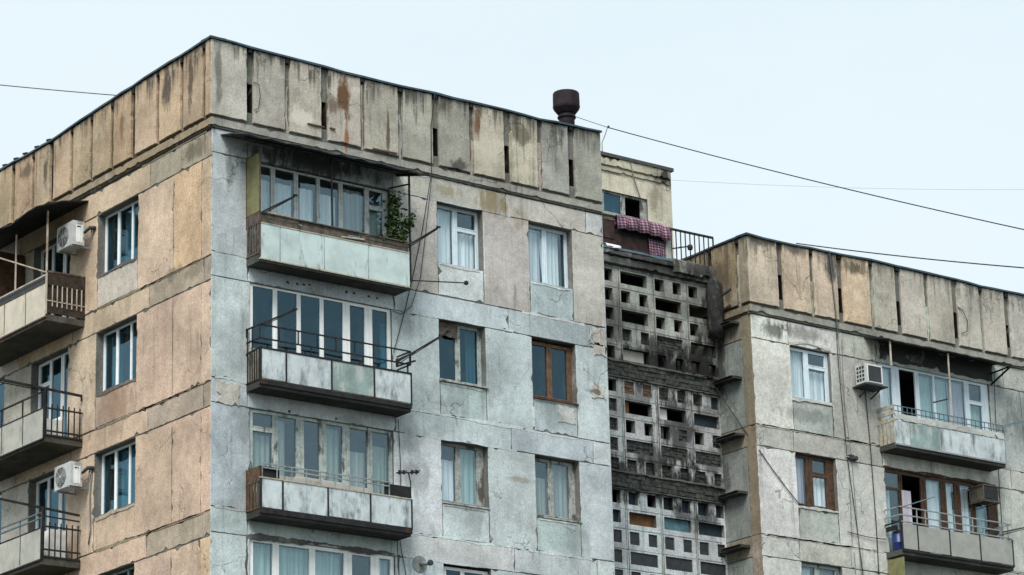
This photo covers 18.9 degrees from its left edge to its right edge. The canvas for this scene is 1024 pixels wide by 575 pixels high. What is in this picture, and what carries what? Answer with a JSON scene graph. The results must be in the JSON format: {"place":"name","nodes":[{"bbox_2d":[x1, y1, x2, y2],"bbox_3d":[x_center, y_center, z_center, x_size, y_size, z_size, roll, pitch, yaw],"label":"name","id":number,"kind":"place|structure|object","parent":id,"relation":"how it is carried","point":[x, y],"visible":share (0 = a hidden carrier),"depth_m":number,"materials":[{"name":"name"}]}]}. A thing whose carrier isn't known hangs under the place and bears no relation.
{"place":"outdoors","nodes":[
{"label":"outdoors","id":0,"kind":"place"},
{"bbox_2d":[0,84,114,95],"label":"cable","id":1,"kind":"object","parent":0,"point":[57,90],"visible":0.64,"depth_m":88.60,"materials":[{"name":"black rubber"}]},
{"bbox_2d":[0,0,1023,293],"label":"sky","id":2,"kind":"structure","parent":0,"point":[910,99],"materials":[{"name":"white"}]},
{"bbox_2d":[677,180,1023,189],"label":"cable","id":3,"kind":"object","parent":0,"point":[884,188],"visible":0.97,"depth_m":92.80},
{"bbox_3d":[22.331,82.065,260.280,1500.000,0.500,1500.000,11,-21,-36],"label":"ground","id":4,"kind":"structure","parent":0,"visible":0},
{"bbox_2d":[0,35,614,574],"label":"apartment building","id":5,"kind":"structure","parent":4,"relation":"on","point":[206,367],"depth_m":68.58,"materials":[{"name":"paint"}]},
{"bbox_2d":[35,475,63,530],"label":"balcony door","id":6,"kind":"structure","parent":5,"relation":"in","point":[61,496],"depth_m":70.31,"materials":[{"name":"plastic"}]},
{"bbox_2d":[38,352,67,435],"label":"balcony door","id":7,"kind":"structure","parent":5,"relation":"in","point":[63,357],"depth_m":70.98,"materials":[{"name":"plastic"}]},
{"bbox_2d":[41,243,67,317],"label":"balcony door","id":8,"kind":"structure","parent":5,"relation":"in","point":[65,257],"depth_m":71.99,"materials":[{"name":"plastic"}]},
{"bbox_2d":[54,461,93,544],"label":"air conditioner","id":9,"kind":"object","parent":5,"relation":"attached to","point":[68,478],"visible":1,"depth_m":68.36,"materials":[{"name":"plastic"}]},
{"bbox_2d":[56,220,95,255],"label":"air conditioner","id":10,"kind":"object","parent":5,"relation":"attached to","point":[70,237],"visible":1,"depth_m":70.11,"materials":[{"name":"plastic"}]},
{"bbox_2d":[101,441,135,514],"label":"window","id":11,"kind":"structure","parent":5,"relation":"in","point":[128,457],"depth_m":67.90,"materials":[{"name":"plastic"}]},
{"bbox_2d":[103,319,136,390],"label":"window","id":12,"kind":"structure","parent":5,"relation":"in","point":[117,341],"depth_m":68.95,"materials":[{"name":"plastic"}]},
{"bbox_2d":[105,200,138,271],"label":"window","id":13,"kind":"structure","parent":5,"relation":"in","point":[131,217],"depth_m":69.57,"materials":[{"name":"plastic"}]},
{"bbox_2d":[111,567,134,574],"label":"window","id":14,"kind":"structure","parent":5,"relation":"in","point":[128,570],"depth_m":66.97,"materials":[{"name":"paint"}]},
{"bbox_2d":[379,191,415,246],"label":"potted vine","id":15,"kind":"object","parent":5,"relation":"on","point":[394,222],"visible":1,"depth_m":68.69,"materials":[{"name":"plant"}]},
{"bbox_2d":[398,419,400,484],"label":"cable","id":16,"kind":"object","parent":5,"relation":"attached to","point":[399,451],"visible":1,"depth_m":67.55,"materials":[{"name":"black rubber"}]},
{"bbox_2d":[396,470,419,486],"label":"aerial","id":17,"kind":"object","parent":5,"relation":"attached to","point":[399,472],"visible":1,"depth_m":66.92,"materials":[{"name":"metal"}]},
{"bbox_2d":[392,173,432,313],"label":"cable","id":18,"kind":"object","parent":5,"relation":"attached to","point":[423,251],"visible":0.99,"depth_m":69.31,"materials":[{"name":"black rubber"}]},
{"bbox_2d":[393,92,435,352],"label":"cable","id":19,"kind":"object","parent":5,"relation":"attached to","point":[423,222],"visible":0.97,"depth_m":69.56,"materials":[{"name":"black rubber"}]},
{"bbox_2d":[413,556,432,572],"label":"satellite dish","id":20,"kind":"object","parent":5,"relation":"attached to","point":[420,563],"visible":1,"depth_m":67.05,"materials":[{"name":"grey metal"}]},
{"bbox_2d":[437,204,478,269],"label":"window","id":21,"kind":"structure","parent":5,"relation":"in","point":[463,245],"depth_m":70.51,"materials":[{"name":"white plastic"}]},
{"bbox_2d":[439,321,488,388],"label":"window","id":22,"kind":"structure","parent":5,"relation":"in","point":[470,354],"depth_m":69.76,"materials":[{"name":"paint"}]},
{"bbox_2d":[441,442,489,509],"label":"window","id":23,"kind":"structure","parent":5,"relation":"in","point":[468,460],"depth_m":68.86,"materials":[{"name":"paint"}]},
{"bbox_2d":[443,566,487,574],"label":"window","id":24,"kind":"structure","parent":5,"relation":"in","point":[461,571],"depth_m":67.95,"materials":[{"name":"plastic"}]},
{"bbox_2d":[528,224,567,287],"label":"window","id":25,"kind":"structure","parent":5,"relation":"in","point":[544,243],"depth_m":72.05,"materials":[{"name":"white fabric"}]},
{"bbox_2d":[532,341,578,405],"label":"window","id":26,"kind":"structure","parent":5,"relation":"in","point":[548,347],"depth_m":71.15,"materials":[{"name":"brown wood"}]},
{"bbox_2d":[535,458,581,522],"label":"window","id":27,"kind":"structure","parent":5,"relation":"in","point":[560,478],"depth_m":70.43,"materials":[{"name":"fabric"}]},
{"bbox_2d":[553,89,579,124],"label":"roof vent","id":28,"kind":"object","parent":5,"relation":"on","point":[566,105],"visible":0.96,"depth_m":79.84,"materials":[{"name":"brown metal"}]},
{"bbox_2d":[602,213,727,574],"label":"stair tower","id":29,"kind":"structure","parent":4,"relation":"on","point":[668,487],"depth_m":76.17,"materials":[{"name":"concrete"}]},
{"bbox_2d":[606,243,620,248],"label":"rag","id":30,"kind":"object","parent":29,"relation":"on","point":[617,246],"visible":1,"depth_m":76.27,"materials":[{"name":"white fabric"}]},
{"bbox_2d":[601,151,673,257],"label":"roof hut","id":31,"kind":"object","parent":29,"relation":"on","point":[620,196],"visible":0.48,"depth_m":79.58,"materials":[{"name":"paint"}]},
{"bbox_2d":[602,190,655,222],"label":"window","id":32,"kind":"structure","parent":31,"relation":"in","point":[611,201],"depth_m":79.09,"materials":[{"name":"paint"}]},
{"bbox_2d":[630,162,640,198],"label":"cable","id":33,"kind":"object","parent":31,"relation":"hanging from","point":[634,180],"visible":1,"depth_m":79.43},
{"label":"roof pole","id":34,"kind":"object","parent":31,"relation":"on","visible":0},
{"bbox_2d":[608,127,1023,229],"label":"cable","id":35,"kind":"object","parent":34,"relation":"hanging from","point":[820,182],"visible":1,"depth_m":74.86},
{"bbox_2d":[614,214,671,241],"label":"blanket","id":36,"kind":"object","parent":29,"relation":"on","point":[662,232],"visible":1,"depth_m":77.07,"materials":[{"name":"pink fabric"}]},
{"bbox_2d":[648,239,665,257],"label":"blanket","id":37,"kind":"object","parent":29,"relation":"on","point":[656,248],"visible":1,"depth_m":77.32,"materials":[{"name":"pink fabric"}]},
{"bbox_2d":[671,244,692,249],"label":"aerial","id":38,"kind":"object","parent":29,"relation":"attached to","point":[689,246],"visible":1,"depth_m":77.80,"materials":[{"name":"metal"}]},
{"bbox_2d":[672,232,1023,574],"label":"apartment building","id":39,"kind":"structure","parent":4,"relation":"on","point":[941,350],"depth_m":78.38,"materials":[{"name":"paint"}]},
{"bbox_2d":[715,386,799,504],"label":"cable","id":40,"kind":"object","parent":39,"relation":"attached to","point":[759,450],"visible":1,"depth_m":76.22,"materials":[{"name":"black rubber"}]},
{"bbox_2d":[790,347,829,402],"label":"window","id":41,"kind":"structure","parent":39,"relation":"in","point":[813,386],"depth_m":77.90,"materials":[{"name":"white plastic"}]},
{"bbox_2d":[795,453,834,510],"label":"window","id":42,"kind":"structure","parent":39,"relation":"in","point":[815,489],"depth_m":77.11,"materials":[{"name":"brown wood"}]},
{"bbox_2d":[801,563,838,574],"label":"window","id":43,"kind":"structure","parent":39,"relation":"in","point":[816,568],"depth_m":76.32,"materials":[{"name":"paint"}]},
{"bbox_2d":[828,250,862,573],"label":"cable","id":44,"kind":"object","parent":39,"relation":"attached to","point":[842,411],"visible":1,"depth_m":78.02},
{"bbox_2d":[846,454,857,460],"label":"junction box","id":45,"kind":"object","parent":39,"relation":"attached to","point":[852,457],"visible":1,"depth_m":77.74,"materials":[{"name":"grey metal"}]},
{"bbox_2d":[852,363,887,399],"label":"air conditioner","id":46,"kind":"object","parent":39,"relation":"attached to","point":[869,377],"visible":1,"depth_m":78.43,"materials":[{"name":"plastic"}]},
{"bbox_2d":[865,392,878,574],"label":"cable","id":47,"kind":"object","parent":39,"relation":"attached to","point":[873,483],"visible":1,"depth_m":78.02,"materials":[{"name":"black rubber"}]},
{"bbox_2d":[892,531,904,550],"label":"plastic drum","id":48,"kind":"object","parent":39,"relation":"on","point":[896,540],"visible":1,"depth_m":77.59,"materials":[{"name":"blue plastic"}]},
{"bbox_2d":[796,243,1023,267],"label":"cable","id":49,"kind":"object","parent":39,"relation":"attached to","point":[912,257],"visible":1,"depth_m":72.66,"materials":[{"name":"black rubber"}]},
{"bbox_2d":[968,484,1000,506],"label":"air conditioner","id":50,"kind":"object","parent":39,"relation":"attached to","point":[984,495],"visible":1,"depth_m":80.01,"materials":[{"name":"brown metal"}]},
{"bbox_2d":[994,373,1002,538],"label":"cable","id":51,"kind":"object","parent":39,"relation":"attached to","point":[996,438],"visible":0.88,"depth_m":81.38,"materials":[{"name":"black rubber"}]}
]}

